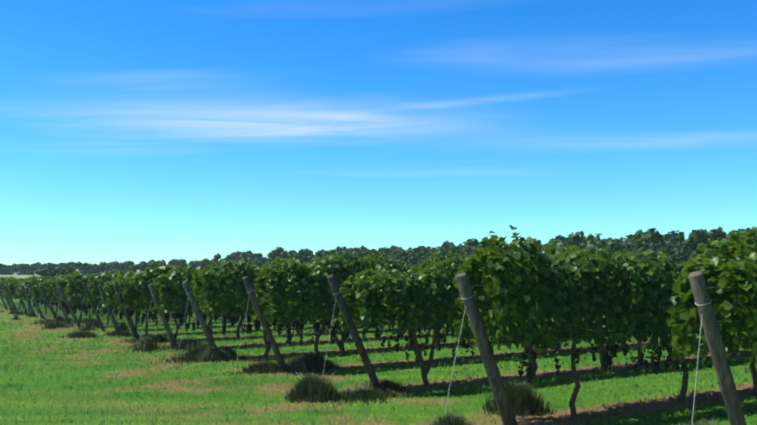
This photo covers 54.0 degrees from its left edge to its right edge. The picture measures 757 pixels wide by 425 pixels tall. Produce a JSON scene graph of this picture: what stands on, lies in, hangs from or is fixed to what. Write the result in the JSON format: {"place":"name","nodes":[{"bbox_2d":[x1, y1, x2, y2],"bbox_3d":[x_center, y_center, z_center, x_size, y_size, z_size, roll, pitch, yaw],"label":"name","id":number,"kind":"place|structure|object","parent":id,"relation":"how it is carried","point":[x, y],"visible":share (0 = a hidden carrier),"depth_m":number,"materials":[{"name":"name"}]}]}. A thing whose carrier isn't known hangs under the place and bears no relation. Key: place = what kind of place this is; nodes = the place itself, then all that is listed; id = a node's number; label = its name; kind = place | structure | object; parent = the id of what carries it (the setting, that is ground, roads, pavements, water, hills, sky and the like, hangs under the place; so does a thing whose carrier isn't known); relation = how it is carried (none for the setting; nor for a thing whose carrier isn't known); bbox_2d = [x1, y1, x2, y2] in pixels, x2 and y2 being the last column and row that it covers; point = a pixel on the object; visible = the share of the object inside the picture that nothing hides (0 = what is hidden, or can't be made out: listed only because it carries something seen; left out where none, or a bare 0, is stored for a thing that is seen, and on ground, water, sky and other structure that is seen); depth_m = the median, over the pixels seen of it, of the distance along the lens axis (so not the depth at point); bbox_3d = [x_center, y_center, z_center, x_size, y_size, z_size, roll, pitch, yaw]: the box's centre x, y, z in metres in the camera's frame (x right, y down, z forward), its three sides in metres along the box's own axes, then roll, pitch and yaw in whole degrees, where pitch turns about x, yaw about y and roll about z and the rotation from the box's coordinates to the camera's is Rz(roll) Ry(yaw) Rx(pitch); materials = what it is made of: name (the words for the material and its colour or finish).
{"place":"outdoors","nodes":[
{"label":"outdoors","id":0,"kind":"place"},
{"bbox_2d":[0,272,756,424],"bbox_3d":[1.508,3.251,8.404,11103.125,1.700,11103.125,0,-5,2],"label":"ground","id":1,"kind":"structure","parent":0,"point":[628,409],"depth_m":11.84,"materials":[{"name":"green plant"}]},
{"bbox_2d":[6,244,703,274],"bbox_3d":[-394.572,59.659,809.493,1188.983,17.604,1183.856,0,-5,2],"label":"treeline trunks","id":2,"kind":"object","parent":1,"relation":"on","point":[273,259],"depth_m":583.38,"materials":[{"name":"brown wood"}]},
{"bbox_2d":[0,226,756,276],"bbox_3d":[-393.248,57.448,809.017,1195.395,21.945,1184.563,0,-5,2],"label":"trees","id":3,"kind":"object","parent":2,"relation":"on","point":[677,247],"visible":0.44,"depth_m":410.14,"materials":[{"name":"green plant"}]},
{"bbox_2d":[0,289,711,422],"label":"post guy wires","id":4,"kind":"object","parent":1,"relation":"on","point":[330,331],"visible":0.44,"depth_m":10.74,"materials":[{"name":"grey"}]},
{"bbox_2d":[0,303,723,424],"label":"grass tufts","id":5,"kind":"object","parent":1,"relation":"on","point":[316,388],"visible":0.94,"depth_m":13.46,"materials":[{"name":"green plant"}]},
{"bbox_2d":[0,271,746,424],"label":"vineyard posts","id":6,"kind":"object","parent":1,"relation":"on","point":[733,406],"visible":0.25,"depth_m":8.37,"materials":[{"name":"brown wood"}]},
{"bbox_2d":[87,284,755,359],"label":"trellis wires","id":7,"kind":"object","parent":6,"relation":"attached to","point":[482,311],"depth_m":8.64,"materials":[{"name":"grey metal"}]},
{"bbox_2d":[0,225,756,415],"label":"vine","id":8,"kind":"object","parent":1,"relation":"on","point":[573,287],"depth_m":9.45,"materials":[{"name":"green plant"}]},
{"bbox_2d":[29,300,756,409],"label":"grapes","id":9,"kind":"object","parent":8,"relation":"hanging from","point":[530,369],"visible":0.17,"depth_m":13.87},
{"bbox_2d":[0,0,756,271],"label":"sky","id":10,"kind":"structure","parent":0,"point":[135,131],"materials":[{"name":"blue"}]}
]}

